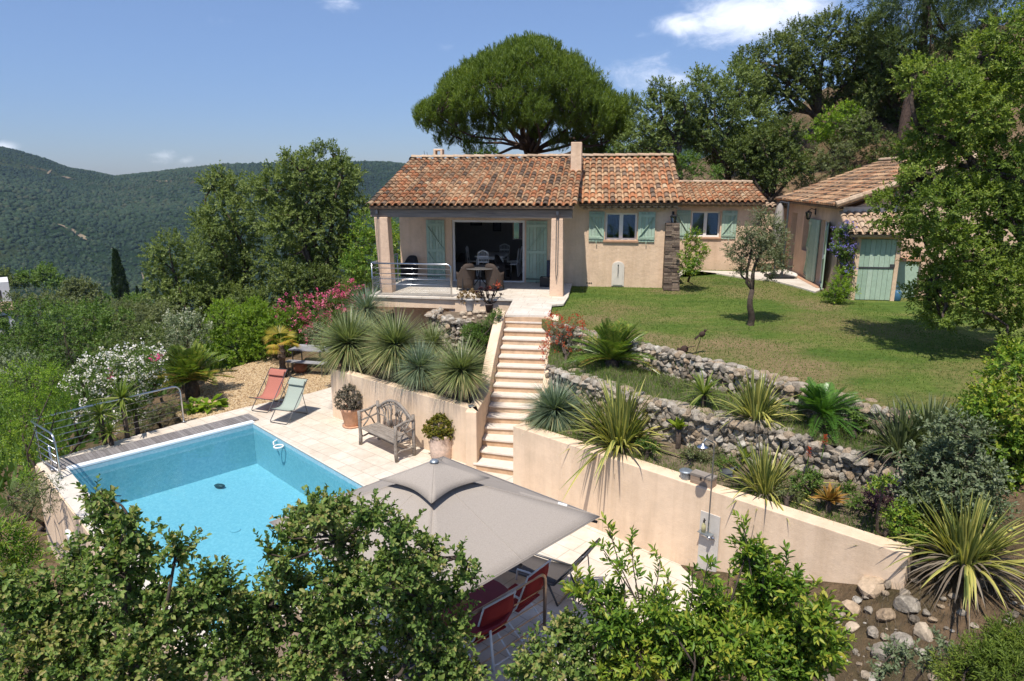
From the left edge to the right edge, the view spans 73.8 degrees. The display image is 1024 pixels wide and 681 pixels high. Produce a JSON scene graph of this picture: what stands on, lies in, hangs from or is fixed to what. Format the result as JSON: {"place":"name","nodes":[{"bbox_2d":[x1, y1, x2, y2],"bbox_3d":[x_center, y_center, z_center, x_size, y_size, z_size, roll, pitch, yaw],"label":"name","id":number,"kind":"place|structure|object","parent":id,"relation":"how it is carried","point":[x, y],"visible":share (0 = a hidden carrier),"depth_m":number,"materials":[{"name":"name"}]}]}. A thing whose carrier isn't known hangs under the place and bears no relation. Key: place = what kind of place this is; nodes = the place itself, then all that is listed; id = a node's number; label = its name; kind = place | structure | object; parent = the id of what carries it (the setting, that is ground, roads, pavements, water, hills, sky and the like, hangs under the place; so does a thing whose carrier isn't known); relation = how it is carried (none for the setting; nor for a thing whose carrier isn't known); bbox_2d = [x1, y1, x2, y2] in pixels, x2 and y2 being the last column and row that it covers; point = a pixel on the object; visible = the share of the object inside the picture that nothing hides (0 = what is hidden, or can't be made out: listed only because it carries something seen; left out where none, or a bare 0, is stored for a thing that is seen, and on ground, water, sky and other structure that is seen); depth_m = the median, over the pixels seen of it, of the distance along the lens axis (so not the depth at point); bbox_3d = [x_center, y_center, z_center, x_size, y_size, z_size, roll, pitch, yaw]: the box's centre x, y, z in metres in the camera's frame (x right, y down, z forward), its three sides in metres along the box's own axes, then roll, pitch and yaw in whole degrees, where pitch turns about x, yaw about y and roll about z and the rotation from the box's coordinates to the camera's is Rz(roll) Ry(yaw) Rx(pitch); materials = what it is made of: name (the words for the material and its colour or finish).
{"place":"outdoors","nodes":[
{"label":"outdoors","id":0,"kind":"place"},
{"bbox_2d":[0,135,723,325],"bbox_3d":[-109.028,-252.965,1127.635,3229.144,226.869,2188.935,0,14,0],"label":"hills","id":1,"kind":"structure","parent":0,"point":[102,254],"depth_m":827.00,"materials":[{"name":"green plant"}]},
{"bbox_2d":[0,132,722,323],"bbox_3d":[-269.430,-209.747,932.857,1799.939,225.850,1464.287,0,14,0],"label":"woodland","id":2,"kind":"object","parent":1,"relation":"on","point":[31,186],"visible":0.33,"depth_m":923.50,"materials":[{"name":"green plant"}]},
{"bbox_2d":[371,280,571,316],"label":"terrace","id":3,"kind":"structure","parent":0,"point":[531,299],"depth_m":21.26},
{"bbox_2d":[371,253,451,296],"bbox_3d":[-3.656,-2.060,21.807,1.864,1.024,3.692,-9,16,-34],"label":"terrace railing","id":4,"kind":"object","parent":3,"relation":"on","point":[398,273],"visible":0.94,"depth_m":21.05,"materials":[{"name":"metal"}]},
{"bbox_2d":[0,0,1022,174],"label":"sky","id":5,"kind":"structure","parent":0,"point":[115,87],"materials":[{"name":"blue"}]},
{"bbox_2d":[0,20,1023,680],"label":"ground","id":6,"kind":"structure","parent":0,"point":[842,592],"depth_m":9.55,"materials":[{"name":"brown soil"}]},
{"bbox_2d":[0,293,65,434],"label":"shrub","id":7,"kind":"object","parent":6,"relation":"on","point":[27,321],"visible":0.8,"depth_m":24.45,"materials":[{"name":"green plant"}]},
{"bbox_2d":[0,471,66,531],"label":"shrub","id":8,"kind":"object","parent":6,"relation":"on","point":[24,505],"visible":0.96,"depth_m":12.36,"materials":[{"name":"green plant"}]},
{"bbox_2d":[0,513,68,679],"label":"shrub","id":9,"kind":"object","parent":6,"relation":"on","point":[13,556],"visible":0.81,"depth_m":8.07,"materials":[{"name":"green plant"}]},
{"bbox_2d":[13,260,66,308],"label":"valley tree","id":10,"kind":"object","parent":6,"relation":"on","point":[40,277],"visible":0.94,"depth_m":85.21,"materials":[{"name":"green plant"}]},
{"bbox_2d":[0,353,82,481],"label":"shrub","id":11,"kind":"object","parent":6,"relation":"on","point":[56,393],"visible":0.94,"depth_m":15.53,"materials":[{"name":"green plant"}]},
{"bbox_2d":[0,286,129,386],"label":"shrub","id":12,"kind":"object","parent":6,"relation":"on","point":[12,295],"visible":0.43,"depth_m":38.72,"materials":[{"name":"green plant"}]},
{"bbox_2d":[53,274,105,323],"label":"valley tree","id":13,"kind":"object","parent":6,"relation":"on","point":[75,286],"visible":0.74,"depth_m":80.42,"materials":[{"name":"green plant"}]},
{"bbox_2d":[27,294,136,427],"bbox_3d":[-13.712,0.855,22.124,3.218,4.702,2.760,0,14,0],"label":"shrub","id":14,"kind":"object","parent":6,"relation":"on","point":[104,319],"visible":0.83,"depth_m":21.52,"materials":[{"name":"green plant"}]},
{"bbox_2d":[58,338,167,453],"bbox_3d":[-11.099,2.162,18.501,3.546,4.526,2.478,-8,16,-30],"label":"oleander","id":15,"kind":"object","parent":6,"relation":"on","point":[146,370],"visible":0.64,"depth_m":18.30,"materials":[{"name":"white plant"}]},
{"bbox_2d":[0,473,257,680],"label":"elaeagnus bush","id":16,"kind":"object","parent":6,"relation":"on","point":[59,650],"visible":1,"depth_m":5.76,"materials":[{"name":"green plant"}]},
{"bbox_2d":[87,315,170,432],"bbox_3d":[-11.229,1.164,20.140,2.333,3.747,1.905,-4,14,-16],"label":"shrub","id":17,"kind":"object","parent":6,"relation":"on","point":[142,329],"visible":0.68,"depth_m":19.65,"materials":[{"name":"green plant"}]},
{"bbox_2d":[101,296,184,388],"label":"shrub","id":18,"kind":"object","parent":6,"relation":"on","point":[150,310],"visible":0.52,"depth_m":24.44,"materials":[{"name":"green plant"}]},
{"bbox_2d":[133,307,214,393],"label":"shrub","id":19,"kind":"object","parent":6,"relation":"on","point":[191,334],"visible":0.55,"depth_m":22.07,"materials":[{"name":"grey plant"}]},
{"bbox_2d":[0,288,373,397],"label":"hillside scrub","id":20,"kind":"object","parent":6,"relation":"on","point":[72,355],"visible":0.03,"depth_m":70.49,"materials":[{"name":"green plant"}]},
{"bbox_2d":[0,288,379,528],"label":"hillside scrub","id":21,"kind":"object","parent":6,"relation":"on","point":[6,477],"visible":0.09,"depth_m":24.28,"materials":[{"name":"green plant"}]},
{"bbox_2d":[135,226,268,347],"bbox_3d":[-12.277,-1.506,27.681,5.141,6.404,4.103,0,14,0],"label":"oak tree","id":22,"kind":"object","parent":6,"relation":"on","point":[205,293],"visible":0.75,"depth_m":26.91,"materials":[{"name":"green plant"}]},
{"bbox_2d":[182,159,274,344],"bbox_3d":[-12.192,-3.503,29.916,3.626,8.632,4.168,-3,14,-12],"label":"oak tree","id":23,"kind":"object","parent":6,"relation":"on","point":[219,237],"visible":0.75,"depth_m":29.25,"materials":[{"name":"green plant"}]},
{"bbox_2d":[193,295,312,367],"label":"shrub","id":24,"kind":"object","parent":6,"relation":"on","point":[267,320],"visible":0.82,"depth_m":24.06,"materials":[{"name":"green plant"}]},
{"bbox_2d":[176,356,330,420],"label":"gravel","id":25,"kind":"structure","parent":6,"relation":"on","point":[241,389],"depth_m":21.34,"materials":[{"name":"beige gravel"}]},
{"bbox_2d":[147,339,234,401],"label":"sago palm","id":26,"kind":"object","parent":25,"relation":"on","point":[188,368],"visible":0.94,"depth_m":19.90,"materials":[{"name":"green plant"}]},
{"bbox_2d":[231,255,361,345],"bbox_3d":[-8.223,-1.431,26.159,5.049,3.769,2.784,0,14,0],"label":"oak tree","id":27,"kind":"object","parent":6,"relation":"on","point":[303,278],"visible":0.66,"depth_m":25.59,"materials":[{"name":"green plant"}]},
{"bbox_2d":[239,137,377,325],"bbox_3d":[-8.340,-4.298,28.298,5.670,7.936,4.192,0,14,0],"label":"oak tree","id":28,"kind":"object","parent":6,"relation":"on","point":[296,181],"visible":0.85,"depth_m":27.22,"materials":[{"name":"green plant"}]},
{"bbox_2d":[269,278,368,345],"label":"oleander","id":29,"kind":"object","parent":6,"relation":"on","point":[303,319],"visible":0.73,"depth_m":24.71,"materials":[{"name":"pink plant"}]},
{"bbox_2d":[197,483,494,680],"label":"elaeagnus bush","id":30,"kind":"object","parent":6,"relation":"on","point":[330,628],"visible":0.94,"depth_m":6.13,"materials":[{"name":"green plant"}]},
{"bbox_2d":[334,208,400,330],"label":"bay tree","id":31,"kind":"object","parent":6,"relation":"on","point":[351,256],"visible":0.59,"depth_m":24.71,"materials":[{"name":"green plant"}]},
{"bbox_2d":[37,387,706,680],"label":"pool deck","id":32,"kind":"structure","parent":6,"relation":"on","point":[320,432],"depth_m":15.06,"materials":[{"name":"stone"}]},
{"bbox_2d":[30,386,185,479],"bbox_3d":[-9.823,2.022,16.456,1.382,1.024,3.776,4,14,15],"label":"pool railing","id":33,"kind":"object","parent":32,"relation":"on","point":[55,445],"visible":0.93,"depth_m":16.12,"materials":[{"name":"metal"}]},
{"bbox_2d":[35,414,365,680],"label":"swimming pool","id":34,"kind":"structure","parent":32,"relation":"in","point":[262,476],"depth_m":16.06,"materials":[{"name":"liquid"}]},
{"bbox_2d":[267,376,307,424],"bbox_3d":[-6.014,1.611,18.319,0.617,1.009,1.025,5,15,21],"label":"deck chair","id":35,"kind":"object","parent":32,"relation":"on","point":[293,395],"visible":1,"depth_m":18.51,"materials":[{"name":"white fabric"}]},
{"bbox_2d":[333,382,361,428],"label":"potted shrub","id":36,"kind":"object","parent":32,"relation":"on","point":[349,409],"visible":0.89,"depth_m":17.57,"materials":[{"name":"green plant"}]},
{"bbox_2d":[357,399,415,462],"bbox_3d":[-2.968,2.031,16.189,1.595,1.200,0.664,13,19,43],"label":"rustic bench","id":37,"kind":"object","parent":32,"relation":"on","point":[394,437],"visible":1,"depth_m":16.20,"materials":[{"name":"brown wood"}]},
{"bbox_2d":[330,360,477,463],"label":"planter wall","id":38,"kind":"structure","parent":32,"relation":"on","point":[422,406],"depth_m":16.48,"materials":[{"name":"beige paint"}]},
{"bbox_2d":[269,456,599,680],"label":"parasol","id":39,"kind":"object","parent":32,"relation":"on","point":[503,525],"visible":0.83,"depth_m":8.03,"materials":[{"name":"beige fabric"}]},
{"bbox_2d":[421,412,453,458],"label":"potted shrub","id":40,"kind":"object","parent":32,"relation":"on","point":[440,442],"visible":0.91,"depth_m":15.56,"materials":[{"name":"green plant"}]},
{"bbox_2d":[358,573,546,680],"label":"deck railing","id":41,"kind":"object","parent":32,"relation":"on","point":[516,588],"visible":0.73,"depth_m":9.31,"materials":[{"name":"grey metal"}]},
{"bbox_2d":[431,579,513,670],"bbox_3d":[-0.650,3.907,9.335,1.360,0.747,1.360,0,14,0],"label":"folding chair","id":42,"kind":"object","parent":32,"relation":"on","point":[493,589],"visible":0.31,"depth_m":9.15,"materials":[{"name":"red fabric"}]},
{"bbox_2d":[463,590,515,669],"bbox_3d":[-0.363,3.784,9.119,0.592,1.066,0.647,-12,18,-41],"label":"folding chair","id":43,"kind":"object","parent":32,"relation":"on","point":[497,609],"visible":0.57,"depth_m":8.85,"materials":[{"name":"red fabric"}]},
{"bbox_2d":[465,310,558,474],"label":"garden staircase","id":44,"kind":"structure","parent":32,"relation":"on","point":[519,364],"depth_m":16.66,"materials":[{"name":"stone"}]},
{"bbox_2d":[507,559,551,640],"bbox_3d":[0.138,3.625,9.781,0.647,1.066,0.592,10,17,37],"label":"folding chair","id":45,"kind":"object","parent":32,"relation":"on","point":[527,590],"visible":0.71,"depth_m":9.59,"materials":[{"name":"red fabric"}]},
{"bbox_2d":[508,538,600,606],"bbox_3d":[0.223,3.416,10.880,2.314,0.967,0.656,8,16,30],"label":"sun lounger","id":46,"kind":"object","parent":32,"relation":"on","point":[559,571],"visible":0.49,"depth_m":10.73,"materials":[{"name":"grey metal"}]},
{"bbox_2d":[696,438,720,571],"bbox_3d":[3.011,2.678,10.701,0.344,2.497,0.492,12,18,42],"label":"outdoor shower","id":47,"kind":"object","parent":32,"relation":"on","point":[708,543],"visible":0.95,"depth_m":10.94,"materials":[{"name":"metal"}]},
{"bbox_2d":[354,362,479,403],"bbox_3d":[-2.769,0.893,18.342,2.827,0.001,7.161,-11,17,-39],"label":"planting bed","id":48,"kind":"object","parent":6,"relation":"on","point":[390,378],"depth_m":17.65,"materials":[{"name":"soil"}]},
{"bbox_2d":[303,298,384,382],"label":"grass tree","id":49,"kind":"object","parent":48,"relation":"on","point":[343,337],"visible":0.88,"depth_m":18.12,"materials":[{"name":"green plant"}]},
{"bbox_2d":[338,284,395,329],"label":"grass tree","id":50,"kind":"object","parent":48,"relation":"on","point":[370,307],"visible":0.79,"depth_m":20.44,"materials":[{"name":"green plant"}]},
{"bbox_2d":[350,304,435,384],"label":"grass tree","id":51,"kind":"object","parent":48,"relation":"on","point":[389,347],"visible":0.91,"depth_m":17.01,"materials":[{"name":"green plant"}]},
{"bbox_2d":[389,335,448,393],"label":"grass tree","id":52,"kind":"object","parent":48,"relation":"on","point":[416,371],"visible":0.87,"depth_m":16.31,"materials":[{"name":"green plant"}]},
{"bbox_2d":[421,336,497,406],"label":"grass tree","id":53,"kind":"object","parent":48,"relation":"on","point":[462,369],"visible":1,"depth_m":15.48,"materials":[{"name":"green plant"}]},
{"bbox_2d":[460,306,503,357],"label":"ground cover","id":54,"kind":"object","parent":48,"relation":"on","point":[474,330],"visible":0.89,"depth_m":18.09,"materials":[{"name":"green plant"}]},
{"bbox_2d":[442,312,491,326],"bbox_3d":[-1.304,-0.587,19.666,1.742,0.001,2.593,0,14,0],"label":"planting bed","id":55,"kind":"object","parent":6,"relation":"on","point":[455,314],"visible":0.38,"depth_m":20.18,"materials":[{"name":"beige stone"}]},
{"bbox_2d":[424,307,474,359],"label":"dry stone wall","id":56,"kind":"structure","parent":55,"relation":"on","point":[452,325],"depth_m":19.71,"materials":[{"name":"stone"}]},
{"bbox_2d":[410,30,640,238],"bbox_3d":[0.812,-10.480,39.075,12.751,13.632,13.421,6,15,25],"label":"umbrella pine","id":57,"kind":"object","parent":6,"relation":"on","point":[508,71],"visible":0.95,"depth_m":34.78,"materials":[{"name":"green plant"}]},
{"bbox_2d":[495,601,618,680],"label":"elaeagnus bush","id":58,"kind":"object","parent":6,"relation":"on","point":[568,631],"visible":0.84,"depth_m":5.89,"materials":[{"name":"green plant"}]},
{"bbox_2d":[366,142,767,348],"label":"house","id":59,"kind":"structure","parent":6,"relation":"on","point":[590,218],"depth_m":23.32,"materials":[{"name":"paint"}]},
{"bbox_2d":[611,74,703,179],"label":"oak tree","id":60,"kind":"object","parent":6,"relation":"on","point":[668,138],"visible":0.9,"depth_m":33.18,"materials":[{"name":"green plant"}]},
{"bbox_2d":[667,147,727,182],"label":"shrub","id":61,"kind":"object","parent":6,"relation":"on","point":[683,162],"visible":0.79,"depth_m":32.88,"materials":[{"name":"green plant"}]},
{"bbox_2d":[558,509,858,680],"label":"bay shrub","id":62,"kind":"object","parent":6,"relation":"on","point":[755,631],"visible":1,"depth_m":5.69,"materials":[{"name":"green plant"}]},
{"bbox_2d":[513,386,913,589],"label":"retaining wall","id":63,"kind":"structure","parent":6,"relation":"on","point":[660,507],"depth_m":11.37,"materials":[{"name":"beige paint"}]},
{"bbox_2d":[534,406,907,543],"bbox_3d":[2.970,2.005,12.210,1.783,0.300,7.924,-12,18,-42],"label":"planting bed","id":64,"kind":"object","parent":6,"relation":"on","point":[837,506],"visible":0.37,"depth_m":11.18,"materials":[{"name":"soil"}]},
{"bbox_2d":[512,371,596,434],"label":"grass tree","id":65,"kind":"object","parent":64,"relation":"on","point":[549,411],"visible":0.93,"depth_m":13.71,"materials":[{"name":"green plant"}]},
{"bbox_2d":[549,371,691,497],"bbox_3d":[2.076,1.598,12.864,2.848,1.957,3.188,0,14,0],"label":"flax plant","id":66,"kind":"object","parent":64,"relation":"on","point":[616,426],"visible":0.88,"depth_m":12.53,"materials":[{"name":"plant"}]},
{"bbox_2d":[545,364,908,497],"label":"dry stone wall","id":67,"kind":"structure","parent":64,"relation":"on","point":[837,463],"depth_m":11.64,"materials":[{"name":"stone"}]},
{"bbox_2d":[525,386,953,553],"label":"bed weeds","id":68,"kind":"object","parent":64,"relation":"on","point":[580,436],"visible":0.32,"depth_m":10.53,"materials":[{"name":"green plant"}]},
{"bbox_2d":[714,431,841,535],"bbox_3d":[4.024,2.222,10.767,1.786,1.429,1.828,-6,15,-24],"label":"flax plant","id":69,"kind":"object","parent":64,"relation":"on","point":[765,475],"visible":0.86,"depth_m":10.74,"materials":[{"name":"plant"}]},
{"bbox_2d":[787,465,858,498],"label":"shrub","id":70,"kind":"object","parent":64,"relation":"on","point":[809,476],"visible":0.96,"depth_m":10.47,"materials":[{"name":"green plant"}]},
{"bbox_2d":[861,470,933,547],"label":"shrub","id":71,"kind":"object","parent":64,"relation":"on","point":[901,513],"visible":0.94,"depth_m":9.28,"materials":[{"name":"green plant"}]},
{"bbox_2d":[673,53,785,182],"bbox_3d":[10.864,-10.251,34.943,5.498,8.593,4.487,0,14,0],"label":"oak tree","id":72,"kind":"object","parent":6,"relation":"on","point":[712,146],"visible":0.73,"depth_m":34.07,"materials":[{"name":"green plant"}]},
{"bbox_2d":[717,113,814,203],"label":"oak tree","id":73,"kind":"object","parent":6,"relation":"on","point":[766,172],"visible":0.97,"depth_m":33.06,"materials":[{"name":"green plant"}]},
{"bbox_2d":[725,2,893,153],"bbox_3d":[16.691,-14.451,38.083,9.330,7.954,5.271,3,14,14],"label":"oak tree","id":74,"kind":"object","parent":6,"relation":"on","point":[811,94],"visible":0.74,"depth_m":37.05,"materials":[{"name":"green plant"}]},
{"bbox_2d":[793,139,859,189],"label":"shrub","id":75,"kind":"object","parent":6,"relation":"on","point":[837,162],"visible":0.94,"depth_m":33.48,"materials":[{"name":"green plant"}]},
{"bbox_2d":[803,97,866,169],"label":"shrub","id":76,"kind":"object","parent":6,"relation":"on","point":[820,137],"visible":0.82,"depth_m":35.35,"materials":[{"name":"green plant"}]},
{"bbox_2d":[839,119,915,173],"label":"shrub","id":77,"kind":"object","parent":6,"relation":"on","point":[883,148],"visible":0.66,"depth_m":34.04,"materials":[{"name":"green plant"}]},
{"bbox_2d":[847,8,957,128],"bbox_3d":[19.987,-13.847,35.727,5.897,6.384,4.104,0,14,0],"label":"oak tree","id":78,"kind":"object","parent":6,"relation":"on","point":[878,85],"visible":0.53,"depth_m":34.98,"materials":[{"name":"green plant"}]},
{"bbox_2d":[866,625,960,680],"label":"shrub","id":79,"kind":"object","parent":6,"relation":"on","point":[882,670],"visible":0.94,"depth_m":6.55,"materials":[{"name":"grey plant"}]},
{"bbox_2d":[822,546,1023,680],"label":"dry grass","id":80,"kind":"structure","parent":6,"relation":"on","point":[952,577],"depth_m":8.62,"materials":[{"name":"plant"}]},
{"bbox_2d":[823,554,1023,680],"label":"rubble","id":81,"kind":"object","parent":6,"relation":"on","point":[869,610],"visible":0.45,"depth_m":8.55,"materials":[{"name":"stone"}]},
{"bbox_2d":[845,0,1023,145],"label":"pine tree","id":82,"kind":"object","parent":6,"relation":"on","point":[924,20],"visible":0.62,"depth_m":33.10,"materials":[{"name":"green plant"}]},
{"bbox_2d":[855,476,1023,630],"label":"flax plant","id":83,"kind":"object","parent":6,"relation":"on","point":[967,544],"visible":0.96,"depth_m":8.68,"materials":[{"name":"plant"}]},
{"bbox_2d":[885,404,1021,543],"bbox_3d":[6.215,1.942,9.484,1.791,2.346,1.502,0,14,0],"label":"elaeagnus bush","id":84,"kind":"object","parent":6,"relation":"on","point":[935,451],"visible":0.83,"depth_m":9.24,"materials":[{"name":"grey plant"}]},
{"bbox_2d":[924,609,1023,680],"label":"shrub","id":85,"kind":"object","parent":6,"relation":"on","point":[1002,648],"visible":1,"depth_m":6.01,"materials":[{"name":"green plant"}]},
{"bbox_2d":[547,343,1011,457],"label":"bed grass","id":86,"kind":"structure","parent":0,"point":[609,368],"depth_m":13.34,"materials":[{"name":"green plant"}]},
{"bbox_2d":[538,310,589,360],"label":"red flowering shrub","id":87,"kind":"object","parent":86,"relation":"on","point":[564,349],"visible":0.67,"depth_m":16.43,"materials":[{"name":"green plant"}]},
{"bbox_2d":[562,318,658,373],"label":"sago palm","id":88,"kind":"object","parent":86,"relation":"on","point":[614,341],"visible":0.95,"depth_m":15.04,"materials":[{"name":"green plant"}]},
{"bbox_2d":[550,322,955,437],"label":"dry stone wall","id":89,"kind":"structure","parent":86,"relation":"on","point":[790,386],"depth_m":13.56,"materials":[{"name":"stone"}]},
{"bbox_2d":[704,366,807,450],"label":"flax plant","id":90,"kind":"object","parent":86,"relation":"on","point":[757,405],"visible":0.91,"depth_m":11.69,"materials":[{"name":"plant"}]},
{"bbox_2d":[782,377,868,443],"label":"sago palm","id":91,"kind":"object","parent":86,"relation":"on","point":[820,400],"visible":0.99,"depth_m":11.31,"materials":[{"name":"green plant"}]},
{"bbox_2d":[846,396,966,490],"bbox_3d":[6.021,1.483,10.470,1.729,1.322,1.806,0,14,0],"label":"flax plant","id":92,"kind":"object","parent":86,"relation":"on","point":[900,435],"visible":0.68,"depth_m":10.37,"materials":[{"name":"plant"}]},
{"bbox_2d":[852,388,1013,478],"bbox_3d":[6.587,1.456,10.491,2.266,1.582,1.808,0,14,0],"label":"flax plant","id":93,"kind":"object","parent":86,"relation":"on","point":[926,411],"visible":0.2,"depth_m":10.29,"materials":[{"name":"plant"}]},
{"bbox_2d":[949,337,1023,495],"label":"laurel bush","id":94,"kind":"object","parent":86,"relation":"on","point":[1013,438],"visible":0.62,"depth_m":10.21,"materials":[{"name":"green plant"}]},
{"bbox_2d":[542,269,1023,435],"bbox_3d":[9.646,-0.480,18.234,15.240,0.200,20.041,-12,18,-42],"label":"lawn","id":95,"kind":"structure","parent":0,"point":[978,333],"depth_m":16.30,"materials":[{"name":"green plant"}]},
{"bbox_2d":[676,226,710,281],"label":"shrub","id":96,"kind":"object","parent":95,"relation":"on","point":[694,260],"visible":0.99,"depth_m":22.24,"materials":[{"name":"green plant"}]},
{"bbox_2d":[720,205,794,325],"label":"olive tree","id":97,"kind":"object","parent":95,"relation":"on","point":[764,243],"visible":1,"depth_m":17.00,"materials":[{"name":"green plant"}]},
{"bbox_2d":[826,220,859,298],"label":"climbing plant","id":98,"kind":"object","parent":95,"relation":"on","point":[842,233],"visible":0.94,"depth_m":20.57,"materials":[{"name":"green plant"}]},
{"bbox_2d":[839,207,913,300],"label":"tool shed","id":99,"kind":"structure","parent":95,"relation":"on","point":[876,257],"depth_m":20.70,"materials":[{"name":"green paint"}]},
{"bbox_2d":[855,239,896,299],"bbox_3d":[11.044,-2.144,20.710,1.025,1.840,0.070,2,14,8],"label":"door","id":100,"kind":"structure","parent":99,"relation":"in","point":[876,266],"depth_m":20.70,"materials":[{"name":"green paint"}]},
{"bbox_2d":[775,150,1023,297],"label":"guest house","id":101,"kind":"structure","parent":95,"relation":"on","point":[814,262],"depth_m":23.87,"materials":[{"name":"paint"}]},
{"bbox_2d":[862,0,1023,353],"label":"oak tree","id":102,"kind":"object","parent":95,"relation":"on","point":[966,266],"visible":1,"depth_m":13.41,"materials":[{"name":"green plant"}]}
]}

